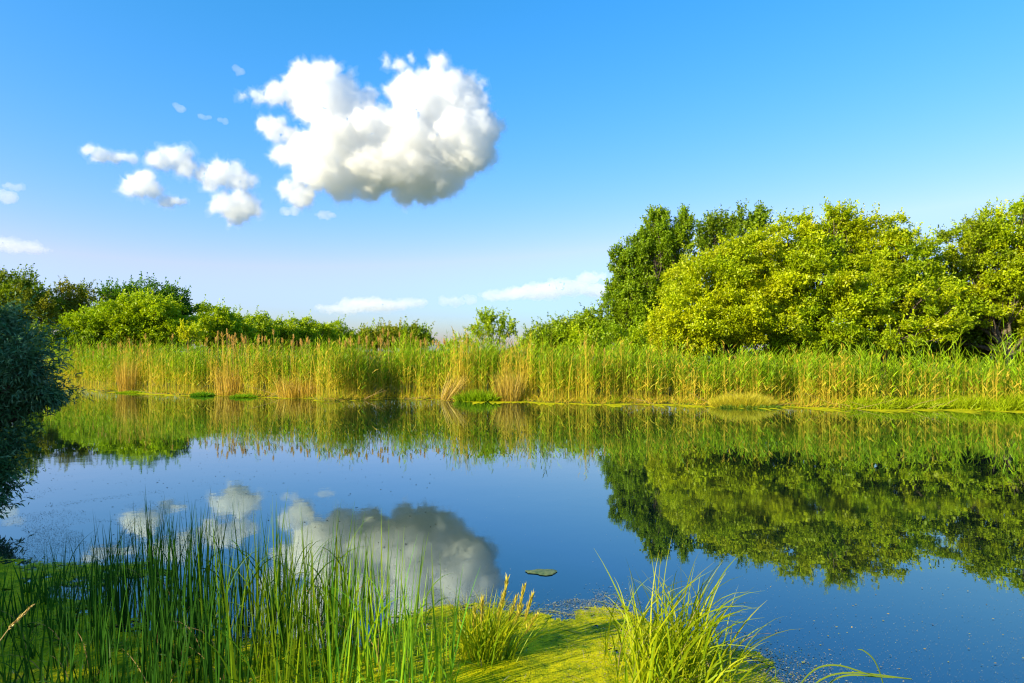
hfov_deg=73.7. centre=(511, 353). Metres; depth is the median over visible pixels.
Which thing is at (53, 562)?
sedge clump
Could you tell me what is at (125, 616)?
sedge clump
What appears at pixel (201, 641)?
sedge clump
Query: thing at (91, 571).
sedge clump
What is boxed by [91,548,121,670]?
sedge clump
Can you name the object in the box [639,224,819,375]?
maple tree
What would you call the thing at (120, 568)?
sedge clump
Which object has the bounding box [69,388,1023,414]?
shore duckweed
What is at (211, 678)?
sedge clump
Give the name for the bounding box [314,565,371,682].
sedge clump
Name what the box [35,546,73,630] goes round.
sedge clump
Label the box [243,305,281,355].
broadleaf tree
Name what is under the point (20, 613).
sedge clump
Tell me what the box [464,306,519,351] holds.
tree
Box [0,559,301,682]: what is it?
duckweed mat
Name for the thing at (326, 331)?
broadleaf tree
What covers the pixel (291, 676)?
sedge clump
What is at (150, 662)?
sedge clump
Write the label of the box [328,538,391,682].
sedge clump
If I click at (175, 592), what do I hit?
sedge clump
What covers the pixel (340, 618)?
sedge clump
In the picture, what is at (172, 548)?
sedge clump
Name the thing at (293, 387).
reed clump
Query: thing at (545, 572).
algae patch
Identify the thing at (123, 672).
sedge clump
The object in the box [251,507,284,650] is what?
sedge clump
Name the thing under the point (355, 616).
sedge clump
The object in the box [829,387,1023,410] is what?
plants
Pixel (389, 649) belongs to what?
sedge clump
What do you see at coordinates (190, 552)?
sedge clump
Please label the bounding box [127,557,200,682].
sedge clump
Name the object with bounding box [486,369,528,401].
reed clump
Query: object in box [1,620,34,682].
sedge clump
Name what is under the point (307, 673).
sedge clump
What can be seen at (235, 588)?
sedge clump
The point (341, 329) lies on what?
broadleaf tree
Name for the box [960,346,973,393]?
tall reed
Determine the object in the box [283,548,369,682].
sedge clump
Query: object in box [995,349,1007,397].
tall reed
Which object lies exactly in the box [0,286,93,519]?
willow tree
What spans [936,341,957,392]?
tall reed
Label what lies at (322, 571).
sedge clump
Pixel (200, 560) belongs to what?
sedge clump
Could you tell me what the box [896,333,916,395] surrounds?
tall reed
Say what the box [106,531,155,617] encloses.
sedge clump
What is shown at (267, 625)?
sedge clump
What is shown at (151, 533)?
sedge clump
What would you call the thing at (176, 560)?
sedge clump
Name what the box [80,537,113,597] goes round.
sedge clump
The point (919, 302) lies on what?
maple tree
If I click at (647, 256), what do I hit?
poplar tree
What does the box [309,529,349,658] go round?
sedge clump
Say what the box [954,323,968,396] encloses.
tall reed
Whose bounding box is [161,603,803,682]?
duckweed mat
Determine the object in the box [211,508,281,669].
sedge clump
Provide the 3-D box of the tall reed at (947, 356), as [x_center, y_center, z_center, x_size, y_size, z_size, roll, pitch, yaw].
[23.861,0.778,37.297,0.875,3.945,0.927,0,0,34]
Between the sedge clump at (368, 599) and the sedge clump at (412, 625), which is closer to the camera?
the sedge clump at (412, 625)
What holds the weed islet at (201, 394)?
on the water
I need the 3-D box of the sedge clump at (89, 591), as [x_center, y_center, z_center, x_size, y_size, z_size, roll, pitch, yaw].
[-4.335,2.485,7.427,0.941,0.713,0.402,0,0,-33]
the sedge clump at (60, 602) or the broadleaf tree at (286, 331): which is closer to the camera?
the sedge clump at (60, 602)
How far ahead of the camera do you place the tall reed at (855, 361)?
37.03 m
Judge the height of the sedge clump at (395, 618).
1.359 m
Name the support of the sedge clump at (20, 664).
in the water
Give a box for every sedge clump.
[0,536,26,639]
[0,564,15,617]
[0,576,76,651]
[0,585,61,658]
[0,604,30,682]
[1,602,59,682]
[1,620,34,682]
[1,625,52,682]
[7,578,55,635]
[8,642,34,682]
[10,630,36,682]
[11,544,43,593]
[12,562,48,617]
[15,565,58,658]
[19,611,94,682]
[20,559,51,610]
[25,553,89,667]
[29,542,61,604]
[29,649,67,682]
[30,550,86,642]
[30,568,116,667]
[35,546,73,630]
[36,587,98,682]
[39,572,132,682]
[40,547,127,645]
[42,533,92,610]
[45,552,97,636]
[47,536,86,588]
[47,606,87,682]
[54,546,94,588]
[63,583,83,682]
[68,529,108,608]
[70,556,134,616]
[78,563,112,626]
[78,571,115,682]
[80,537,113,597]
[85,541,121,588]
[85,552,113,647]
[86,537,133,611]
[88,538,132,649]
[90,514,139,592]
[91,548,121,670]
[94,589,143,682]
[97,562,148,682]
[98,579,147,682]
[101,529,144,605]
[102,521,124,583]
[103,526,142,632]
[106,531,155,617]
[110,514,136,604]
[114,536,146,587]
[120,571,159,682]
[121,505,163,621]
[121,520,160,668]
[127,528,155,602]
[127,532,197,649]
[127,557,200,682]
[129,572,177,681]
[133,511,170,623]
[137,523,192,629]
[137,567,188,682]
[138,489,179,592]
[140,501,165,597]
[142,535,182,662]
[143,513,213,655]
[143,566,176,682]
[145,496,167,589]
[145,501,180,619]
[145,537,202,682]
[146,521,196,617]
[150,514,177,644]
[154,570,214,682]
[155,517,195,660]
[158,561,188,681]
[158,566,186,672]
[163,502,188,586]
[164,515,204,607]
[166,566,224,682]
[167,516,221,630]
[176,521,209,603]
[177,490,210,613]
[181,543,283,682]
[184,574,263,682]
[185,549,282,682]
[187,548,218,682]
[187,564,269,682]
[188,497,231,601]
[190,492,220,593]
[192,576,302,682]
[193,516,265,665]
[194,537,229,632]
[196,557,238,682]
[198,496,235,598]
[198,515,221,635]
[201,556,252,682]
[203,525,239,607]
[204,506,237,614]
[207,495,249,622]
[208,517,222,633]
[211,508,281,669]
[215,610,284,682]
[217,523,293,622]
[218,541,240,621]
[225,515,282,667]
[230,568,312,682]
[232,504,254,612]
[232,504,270,634]
[233,569,292,681]
[237,491,287,635]
[238,604,314,682]
[239,615,266,682]
[241,528,295,613]
[242,533,292,625]
[244,507,281,602]
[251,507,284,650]
[257,545,342,665]
[258,512,328,642]
[260,508,322,643]
[260,509,298,656]
[267,523,345,618]
[269,575,344,682]
[270,504,303,604]
[270,506,345,669]
[270,573,369,679]
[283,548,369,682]
[285,551,351,610]
[290,518,375,644]
[298,499,341,612]
[299,506,357,624]
[301,504,335,672]
[303,551,399,653]
[306,531,342,627]
[306,541,350,611]
[307,530,353,634]
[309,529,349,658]
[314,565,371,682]
[315,546,409,682]
[319,584,363,682]
[321,523,378,666]
[324,521,374,620]
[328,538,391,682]
[329,503,365,654]
[339,516,371,637]
[354,600,390,682]
[355,549,389,666]
[357,563,399,682]
[365,538,394,634]
[367,536,405,666]
[370,526,416,645]
[378,577,422,682]
[381,533,436,682]
[391,550,451,657]
[394,612,450,682]
[395,540,452,633]
[396,611,444,682]
[408,626,460,682]
[411,573,442,675]
[416,616,470,682]
[423,613,469,682]
[430,543,478,673]
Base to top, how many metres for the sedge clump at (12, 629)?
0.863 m
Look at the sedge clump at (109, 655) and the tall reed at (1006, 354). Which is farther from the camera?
the tall reed at (1006, 354)
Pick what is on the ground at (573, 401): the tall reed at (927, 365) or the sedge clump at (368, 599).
the tall reed at (927, 365)
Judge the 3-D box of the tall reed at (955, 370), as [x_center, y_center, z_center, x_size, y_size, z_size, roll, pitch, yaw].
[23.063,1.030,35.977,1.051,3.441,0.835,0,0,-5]
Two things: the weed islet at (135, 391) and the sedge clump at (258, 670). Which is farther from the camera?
the weed islet at (135, 391)
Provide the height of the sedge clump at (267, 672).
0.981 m
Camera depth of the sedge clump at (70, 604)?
6.59 m
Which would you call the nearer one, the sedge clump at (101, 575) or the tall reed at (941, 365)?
the sedge clump at (101, 575)
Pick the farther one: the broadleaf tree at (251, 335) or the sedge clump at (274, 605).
the broadleaf tree at (251, 335)
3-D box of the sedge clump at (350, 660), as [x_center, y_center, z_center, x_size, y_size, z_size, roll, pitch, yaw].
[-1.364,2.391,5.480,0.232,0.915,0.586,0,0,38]
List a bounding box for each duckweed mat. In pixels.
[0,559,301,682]
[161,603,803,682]
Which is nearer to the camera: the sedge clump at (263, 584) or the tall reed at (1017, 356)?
the sedge clump at (263, 584)
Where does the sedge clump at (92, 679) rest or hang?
in the water
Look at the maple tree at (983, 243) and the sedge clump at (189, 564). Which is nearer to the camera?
the sedge clump at (189, 564)
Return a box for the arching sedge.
[591,538,793,682]
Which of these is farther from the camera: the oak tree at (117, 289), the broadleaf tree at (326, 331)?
the broadleaf tree at (326, 331)
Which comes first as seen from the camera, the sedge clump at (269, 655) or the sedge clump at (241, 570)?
the sedge clump at (269, 655)
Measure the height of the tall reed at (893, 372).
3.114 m
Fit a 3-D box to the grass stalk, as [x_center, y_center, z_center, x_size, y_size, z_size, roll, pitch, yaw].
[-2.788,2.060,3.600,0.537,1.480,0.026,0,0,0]
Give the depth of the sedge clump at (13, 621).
6.36 m
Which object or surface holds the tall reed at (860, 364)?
on the ground at (573, 401)
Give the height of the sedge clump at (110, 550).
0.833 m
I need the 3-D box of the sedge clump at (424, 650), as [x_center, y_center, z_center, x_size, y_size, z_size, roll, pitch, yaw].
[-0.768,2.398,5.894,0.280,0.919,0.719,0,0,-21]
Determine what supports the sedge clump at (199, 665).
in the water
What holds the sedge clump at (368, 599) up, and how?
in the water
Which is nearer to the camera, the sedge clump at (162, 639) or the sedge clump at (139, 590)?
the sedge clump at (162, 639)
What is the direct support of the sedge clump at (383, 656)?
in the water
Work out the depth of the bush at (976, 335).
48.54 m
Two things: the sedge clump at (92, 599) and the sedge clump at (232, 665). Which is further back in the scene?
the sedge clump at (92, 599)
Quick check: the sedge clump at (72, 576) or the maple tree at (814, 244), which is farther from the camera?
the maple tree at (814, 244)
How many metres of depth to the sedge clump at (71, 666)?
4.95 m
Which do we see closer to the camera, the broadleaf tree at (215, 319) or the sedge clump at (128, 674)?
the sedge clump at (128, 674)
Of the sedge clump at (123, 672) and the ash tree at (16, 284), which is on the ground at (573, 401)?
the ash tree at (16, 284)
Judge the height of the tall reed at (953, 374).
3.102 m
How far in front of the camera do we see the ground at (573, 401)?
42.66 m
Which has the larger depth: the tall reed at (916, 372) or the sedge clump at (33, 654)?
the tall reed at (916, 372)
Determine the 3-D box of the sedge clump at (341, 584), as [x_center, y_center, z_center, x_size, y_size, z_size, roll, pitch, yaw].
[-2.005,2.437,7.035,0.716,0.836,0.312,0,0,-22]
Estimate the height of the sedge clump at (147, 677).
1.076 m
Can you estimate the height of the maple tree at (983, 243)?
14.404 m
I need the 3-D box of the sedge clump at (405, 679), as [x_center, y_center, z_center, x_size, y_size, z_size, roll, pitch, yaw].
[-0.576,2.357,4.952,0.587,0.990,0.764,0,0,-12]
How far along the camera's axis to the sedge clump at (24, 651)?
5.63 m
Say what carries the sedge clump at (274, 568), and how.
in the water
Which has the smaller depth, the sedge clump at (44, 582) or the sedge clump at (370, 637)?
the sedge clump at (370, 637)
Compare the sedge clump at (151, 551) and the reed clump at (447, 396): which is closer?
the sedge clump at (151, 551)
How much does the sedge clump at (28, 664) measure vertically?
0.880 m
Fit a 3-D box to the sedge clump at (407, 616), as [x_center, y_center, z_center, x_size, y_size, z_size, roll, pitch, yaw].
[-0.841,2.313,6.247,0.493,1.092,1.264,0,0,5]
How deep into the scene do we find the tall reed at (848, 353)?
37.42 m
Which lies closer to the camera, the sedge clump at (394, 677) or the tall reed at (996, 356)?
the sedge clump at (394, 677)
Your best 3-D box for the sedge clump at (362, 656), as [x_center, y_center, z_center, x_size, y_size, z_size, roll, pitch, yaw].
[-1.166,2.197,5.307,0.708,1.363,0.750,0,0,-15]
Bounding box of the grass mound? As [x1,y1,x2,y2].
[707,390,778,407]
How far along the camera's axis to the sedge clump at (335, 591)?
6.58 m
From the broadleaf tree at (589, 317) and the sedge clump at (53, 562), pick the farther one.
the broadleaf tree at (589, 317)
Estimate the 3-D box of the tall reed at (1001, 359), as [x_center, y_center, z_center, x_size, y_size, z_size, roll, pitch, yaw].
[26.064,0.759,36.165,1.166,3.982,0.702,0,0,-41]
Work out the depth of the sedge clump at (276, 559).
7.51 m
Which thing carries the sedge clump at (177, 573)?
in the water
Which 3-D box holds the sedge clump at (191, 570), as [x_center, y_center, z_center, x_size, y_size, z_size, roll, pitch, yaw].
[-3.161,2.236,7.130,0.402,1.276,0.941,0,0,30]
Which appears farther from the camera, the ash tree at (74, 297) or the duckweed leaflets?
the ash tree at (74, 297)
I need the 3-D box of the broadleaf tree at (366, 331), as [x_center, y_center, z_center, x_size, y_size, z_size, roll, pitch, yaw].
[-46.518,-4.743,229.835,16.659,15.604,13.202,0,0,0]
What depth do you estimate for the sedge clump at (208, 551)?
7.69 m
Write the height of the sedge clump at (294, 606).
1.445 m
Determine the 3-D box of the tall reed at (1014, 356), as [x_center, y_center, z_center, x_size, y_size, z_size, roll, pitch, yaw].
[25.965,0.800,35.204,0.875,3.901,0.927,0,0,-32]
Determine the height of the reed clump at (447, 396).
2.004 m
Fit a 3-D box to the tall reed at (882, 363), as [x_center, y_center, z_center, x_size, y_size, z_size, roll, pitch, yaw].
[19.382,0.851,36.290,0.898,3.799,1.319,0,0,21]
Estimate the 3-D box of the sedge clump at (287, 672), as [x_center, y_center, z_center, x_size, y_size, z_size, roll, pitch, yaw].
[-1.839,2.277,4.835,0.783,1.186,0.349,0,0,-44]
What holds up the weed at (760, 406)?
on the water
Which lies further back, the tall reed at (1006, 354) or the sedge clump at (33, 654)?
the tall reed at (1006, 354)
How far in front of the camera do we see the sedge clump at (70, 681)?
5.20 m
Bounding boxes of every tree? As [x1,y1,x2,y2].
[0,263,69,335]
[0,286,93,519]
[45,275,113,351]
[59,283,211,359]
[94,271,203,367]
[176,318,205,350]
[185,294,249,362]
[220,304,260,350]
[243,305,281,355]
[259,310,300,354]
[280,309,324,355]
[306,316,341,352]
[324,314,364,352]
[348,317,389,352]
[369,317,412,358]
[386,316,437,352]
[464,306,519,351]
[515,317,572,355]
[537,310,588,356]
[567,302,615,354]
[596,203,697,350]
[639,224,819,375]
[689,198,781,377]
[745,196,901,364]
[819,202,986,384]
[898,195,1023,389]
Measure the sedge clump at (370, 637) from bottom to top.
1.070 m
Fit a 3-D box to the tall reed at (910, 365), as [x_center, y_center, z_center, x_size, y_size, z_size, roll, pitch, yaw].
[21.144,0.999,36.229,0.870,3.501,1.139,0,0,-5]
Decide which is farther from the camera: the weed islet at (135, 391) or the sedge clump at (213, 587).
the weed islet at (135, 391)
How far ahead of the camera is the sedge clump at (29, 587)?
7.99 m
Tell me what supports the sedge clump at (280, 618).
in the water
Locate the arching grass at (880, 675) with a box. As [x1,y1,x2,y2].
[763,649,911,682]
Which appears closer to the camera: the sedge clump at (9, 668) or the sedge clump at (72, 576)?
the sedge clump at (9, 668)
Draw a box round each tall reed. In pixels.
[836,323,856,390]
[848,343,863,387]
[849,340,884,399]
[856,335,867,381]
[859,341,869,397]
[868,321,883,394]
[870,334,886,396]
[882,349,898,394]
[884,335,909,392]
[888,328,899,385]
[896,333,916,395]
[900,340,932,385]
[903,341,916,397]
[908,350,933,399]
[912,337,927,394]
[912,347,927,396]
[919,333,931,386]
[928,353,945,392]
[931,340,953,397]
[931,348,944,398]
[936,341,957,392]
[938,343,959,396]
[939,336,956,383]
[949,351,960,395]
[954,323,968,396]
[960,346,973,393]
[964,343,1001,390]
[972,337,1001,392]
[985,334,1007,379]
[988,332,1016,380]
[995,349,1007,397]
[997,320,1018,383]
[998,335,1007,381]
[1006,334,1023,388]
[1009,333,1020,389]
[1013,334,1023,388]
[1017,328,1023,386]
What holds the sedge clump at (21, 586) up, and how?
in the water
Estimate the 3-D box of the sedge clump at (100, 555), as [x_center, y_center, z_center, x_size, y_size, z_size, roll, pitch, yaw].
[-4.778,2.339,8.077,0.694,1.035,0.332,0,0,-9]
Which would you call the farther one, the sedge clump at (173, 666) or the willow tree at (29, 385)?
the willow tree at (29, 385)
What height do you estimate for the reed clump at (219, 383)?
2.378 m
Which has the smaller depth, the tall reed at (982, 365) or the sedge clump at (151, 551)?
the sedge clump at (151, 551)
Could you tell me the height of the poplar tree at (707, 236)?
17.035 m
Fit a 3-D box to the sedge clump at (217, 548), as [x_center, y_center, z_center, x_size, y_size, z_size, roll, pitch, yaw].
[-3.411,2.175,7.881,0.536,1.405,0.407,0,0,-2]
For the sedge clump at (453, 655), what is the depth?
6.02 m
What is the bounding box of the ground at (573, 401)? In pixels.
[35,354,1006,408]
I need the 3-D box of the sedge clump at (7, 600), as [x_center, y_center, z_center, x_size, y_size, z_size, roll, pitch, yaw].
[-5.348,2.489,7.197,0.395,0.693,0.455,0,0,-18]
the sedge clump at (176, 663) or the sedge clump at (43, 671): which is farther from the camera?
the sedge clump at (176, 663)
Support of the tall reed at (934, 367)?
on the ground at (573, 401)
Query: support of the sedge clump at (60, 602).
in the water
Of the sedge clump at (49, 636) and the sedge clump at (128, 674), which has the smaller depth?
the sedge clump at (128, 674)
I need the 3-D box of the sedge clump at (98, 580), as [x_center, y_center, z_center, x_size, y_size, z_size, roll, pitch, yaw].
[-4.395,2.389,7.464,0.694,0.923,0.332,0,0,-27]
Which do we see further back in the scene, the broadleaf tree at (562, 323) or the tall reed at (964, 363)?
the broadleaf tree at (562, 323)
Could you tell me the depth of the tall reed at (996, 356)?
36.18 m
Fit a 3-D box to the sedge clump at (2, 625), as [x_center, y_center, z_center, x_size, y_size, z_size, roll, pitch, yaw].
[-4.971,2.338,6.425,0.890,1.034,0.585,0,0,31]
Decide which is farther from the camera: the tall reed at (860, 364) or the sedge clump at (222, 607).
the tall reed at (860, 364)
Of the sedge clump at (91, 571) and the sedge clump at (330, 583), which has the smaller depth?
the sedge clump at (330, 583)
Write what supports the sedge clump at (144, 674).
in the water
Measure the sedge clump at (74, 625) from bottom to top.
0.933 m
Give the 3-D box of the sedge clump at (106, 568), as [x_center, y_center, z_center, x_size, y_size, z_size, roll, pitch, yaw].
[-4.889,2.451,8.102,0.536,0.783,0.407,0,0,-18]
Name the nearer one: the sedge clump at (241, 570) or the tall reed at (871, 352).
the sedge clump at (241, 570)
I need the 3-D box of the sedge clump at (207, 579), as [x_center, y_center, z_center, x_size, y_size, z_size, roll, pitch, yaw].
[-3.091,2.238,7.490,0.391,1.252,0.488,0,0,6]
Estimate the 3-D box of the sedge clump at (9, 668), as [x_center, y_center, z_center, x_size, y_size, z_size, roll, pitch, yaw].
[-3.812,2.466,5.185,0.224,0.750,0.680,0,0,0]
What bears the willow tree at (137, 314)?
on the ground at (573, 401)
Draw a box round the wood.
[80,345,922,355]
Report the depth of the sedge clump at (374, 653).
6.12 m
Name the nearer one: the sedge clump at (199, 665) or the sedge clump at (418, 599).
the sedge clump at (199, 665)
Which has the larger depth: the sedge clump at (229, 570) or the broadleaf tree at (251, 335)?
the broadleaf tree at (251, 335)
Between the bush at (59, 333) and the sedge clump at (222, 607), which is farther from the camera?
the bush at (59, 333)
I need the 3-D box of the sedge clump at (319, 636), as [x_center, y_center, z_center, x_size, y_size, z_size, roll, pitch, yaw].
[-1.660,2.360,5.793,0.726,0.997,0.893,0,0,39]
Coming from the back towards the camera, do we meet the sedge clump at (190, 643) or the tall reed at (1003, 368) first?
the tall reed at (1003, 368)
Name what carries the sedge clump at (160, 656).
in the water
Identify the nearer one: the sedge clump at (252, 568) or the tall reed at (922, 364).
the sedge clump at (252, 568)
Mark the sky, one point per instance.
(429, 161)
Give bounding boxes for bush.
[23,313,125,354]
[437,330,489,353]
[550,316,657,362]
[649,317,1023,375]
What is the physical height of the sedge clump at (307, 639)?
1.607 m
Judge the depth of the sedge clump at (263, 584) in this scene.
6.84 m
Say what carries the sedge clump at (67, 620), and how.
in the water
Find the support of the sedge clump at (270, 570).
in the water
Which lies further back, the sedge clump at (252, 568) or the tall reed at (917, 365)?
the tall reed at (917, 365)
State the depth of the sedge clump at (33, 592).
7.50 m
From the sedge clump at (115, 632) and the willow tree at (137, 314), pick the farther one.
the willow tree at (137, 314)
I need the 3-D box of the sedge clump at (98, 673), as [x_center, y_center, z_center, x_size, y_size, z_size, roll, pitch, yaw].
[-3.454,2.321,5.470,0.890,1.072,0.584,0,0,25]
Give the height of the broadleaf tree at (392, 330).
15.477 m
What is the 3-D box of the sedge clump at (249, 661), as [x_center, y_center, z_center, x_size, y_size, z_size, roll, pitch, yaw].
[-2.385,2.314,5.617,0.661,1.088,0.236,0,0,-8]
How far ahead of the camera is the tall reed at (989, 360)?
36.05 m
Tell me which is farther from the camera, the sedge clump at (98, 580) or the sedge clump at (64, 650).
the sedge clump at (98, 580)
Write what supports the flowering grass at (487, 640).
in the duckweed mat at (592, 675)
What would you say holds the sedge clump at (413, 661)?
in the water
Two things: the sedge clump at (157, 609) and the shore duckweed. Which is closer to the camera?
the sedge clump at (157, 609)
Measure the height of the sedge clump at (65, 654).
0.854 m
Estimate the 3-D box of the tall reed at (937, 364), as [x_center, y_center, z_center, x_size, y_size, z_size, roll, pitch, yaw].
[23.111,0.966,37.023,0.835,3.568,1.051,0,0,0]
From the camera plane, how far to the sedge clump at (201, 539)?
7.93 m
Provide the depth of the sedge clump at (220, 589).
6.60 m
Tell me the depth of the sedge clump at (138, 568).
7.60 m
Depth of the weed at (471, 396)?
40.08 m
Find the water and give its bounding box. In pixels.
[0,388,1023,682]
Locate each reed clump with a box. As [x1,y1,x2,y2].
[111,356,139,391]
[211,361,250,395]
[271,374,323,397]
[440,371,475,400]
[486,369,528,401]
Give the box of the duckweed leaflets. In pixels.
[0,424,1022,682]
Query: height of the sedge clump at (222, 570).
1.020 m
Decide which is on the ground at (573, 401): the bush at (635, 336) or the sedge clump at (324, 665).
the bush at (635, 336)
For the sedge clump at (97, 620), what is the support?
in the water
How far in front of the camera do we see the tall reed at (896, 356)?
37.37 m
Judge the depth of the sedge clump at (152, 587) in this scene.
6.09 m
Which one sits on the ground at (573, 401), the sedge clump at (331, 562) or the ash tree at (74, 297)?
the ash tree at (74, 297)
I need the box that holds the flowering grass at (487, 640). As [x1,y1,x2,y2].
[423,575,567,666]
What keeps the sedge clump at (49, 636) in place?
in the water
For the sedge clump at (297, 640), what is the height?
1.566 m
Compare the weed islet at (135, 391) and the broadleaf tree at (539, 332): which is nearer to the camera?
the weed islet at (135, 391)
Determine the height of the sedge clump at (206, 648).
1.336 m
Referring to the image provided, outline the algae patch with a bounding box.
[525,569,556,575]
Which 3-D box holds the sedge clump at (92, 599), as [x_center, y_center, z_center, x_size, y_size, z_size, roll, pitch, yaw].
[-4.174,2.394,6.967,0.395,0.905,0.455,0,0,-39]
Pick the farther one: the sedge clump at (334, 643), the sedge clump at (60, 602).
the sedge clump at (60, 602)
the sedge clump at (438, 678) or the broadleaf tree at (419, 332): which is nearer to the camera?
the sedge clump at (438, 678)
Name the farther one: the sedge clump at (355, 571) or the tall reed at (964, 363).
the tall reed at (964, 363)
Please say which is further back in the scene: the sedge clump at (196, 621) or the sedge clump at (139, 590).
the sedge clump at (139, 590)
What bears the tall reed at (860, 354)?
on the ground at (573, 401)
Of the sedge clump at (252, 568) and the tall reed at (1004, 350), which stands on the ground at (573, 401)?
the tall reed at (1004, 350)
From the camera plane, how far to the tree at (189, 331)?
74.88 m
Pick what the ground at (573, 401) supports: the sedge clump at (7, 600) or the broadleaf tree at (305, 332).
the broadleaf tree at (305, 332)
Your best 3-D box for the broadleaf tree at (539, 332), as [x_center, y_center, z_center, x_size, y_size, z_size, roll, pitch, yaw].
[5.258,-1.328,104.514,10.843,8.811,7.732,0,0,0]
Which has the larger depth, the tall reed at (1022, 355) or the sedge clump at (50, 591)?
the tall reed at (1022, 355)
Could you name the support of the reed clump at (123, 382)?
on the ground at (573, 401)
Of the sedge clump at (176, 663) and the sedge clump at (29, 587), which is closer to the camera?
the sedge clump at (176, 663)
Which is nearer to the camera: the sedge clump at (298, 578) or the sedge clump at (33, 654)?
the sedge clump at (33, 654)
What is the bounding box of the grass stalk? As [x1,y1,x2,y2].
[0,604,33,640]
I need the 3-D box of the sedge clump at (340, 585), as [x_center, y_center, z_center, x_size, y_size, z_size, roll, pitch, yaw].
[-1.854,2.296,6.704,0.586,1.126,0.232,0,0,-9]
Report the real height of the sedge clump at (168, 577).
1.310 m
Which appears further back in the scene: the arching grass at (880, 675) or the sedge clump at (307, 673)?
the arching grass at (880, 675)
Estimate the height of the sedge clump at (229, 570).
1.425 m
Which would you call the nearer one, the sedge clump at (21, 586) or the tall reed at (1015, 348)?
the sedge clump at (21, 586)
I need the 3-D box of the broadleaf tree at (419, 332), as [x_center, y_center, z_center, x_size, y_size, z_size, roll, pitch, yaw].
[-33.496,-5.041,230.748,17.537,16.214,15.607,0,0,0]
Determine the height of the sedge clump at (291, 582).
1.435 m
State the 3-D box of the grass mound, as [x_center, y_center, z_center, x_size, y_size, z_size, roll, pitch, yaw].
[12.209,2.317,36.230,3.927,0.974,2.174,0,0,0]
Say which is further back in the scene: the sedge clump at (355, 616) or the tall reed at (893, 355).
the tall reed at (893, 355)
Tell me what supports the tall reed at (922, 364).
on the ground at (573, 401)
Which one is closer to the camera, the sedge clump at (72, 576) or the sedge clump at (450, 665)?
the sedge clump at (450, 665)
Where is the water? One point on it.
(884, 522)
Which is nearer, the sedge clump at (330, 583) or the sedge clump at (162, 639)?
the sedge clump at (162, 639)
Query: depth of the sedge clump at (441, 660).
5.13 m
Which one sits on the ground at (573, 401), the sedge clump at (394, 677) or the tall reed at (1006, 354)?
the tall reed at (1006, 354)
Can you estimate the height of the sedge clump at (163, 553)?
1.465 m
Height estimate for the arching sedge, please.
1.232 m
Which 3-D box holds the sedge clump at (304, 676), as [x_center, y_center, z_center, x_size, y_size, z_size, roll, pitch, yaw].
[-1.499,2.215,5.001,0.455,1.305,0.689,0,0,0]
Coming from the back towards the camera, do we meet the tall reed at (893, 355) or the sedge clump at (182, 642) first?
the tall reed at (893, 355)
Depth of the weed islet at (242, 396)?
43.65 m
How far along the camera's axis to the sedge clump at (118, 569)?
7.61 m
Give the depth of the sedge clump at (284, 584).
6.81 m
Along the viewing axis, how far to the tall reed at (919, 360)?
37.09 m
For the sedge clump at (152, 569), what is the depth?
6.90 m
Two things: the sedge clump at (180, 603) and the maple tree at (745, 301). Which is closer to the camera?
the sedge clump at (180, 603)
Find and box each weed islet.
[115,390,145,392]
[189,391,214,395]
[229,394,258,397]
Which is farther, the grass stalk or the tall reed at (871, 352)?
the tall reed at (871, 352)
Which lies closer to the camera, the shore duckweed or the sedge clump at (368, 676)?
the sedge clump at (368, 676)
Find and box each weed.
[450,388,507,401]
[715,404,782,407]
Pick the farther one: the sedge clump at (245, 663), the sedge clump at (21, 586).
the sedge clump at (21, 586)
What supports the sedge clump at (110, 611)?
in the water
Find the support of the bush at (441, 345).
on the ground at (573, 401)
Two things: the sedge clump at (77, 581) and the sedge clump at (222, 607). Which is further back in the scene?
the sedge clump at (77, 581)
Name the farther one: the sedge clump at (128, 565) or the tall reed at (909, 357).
the tall reed at (909, 357)
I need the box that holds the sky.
[0,0,1023,352]
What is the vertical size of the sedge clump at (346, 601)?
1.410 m
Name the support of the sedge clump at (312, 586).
in the water
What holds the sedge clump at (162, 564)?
in the water
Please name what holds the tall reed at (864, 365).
on the ground at (573, 401)

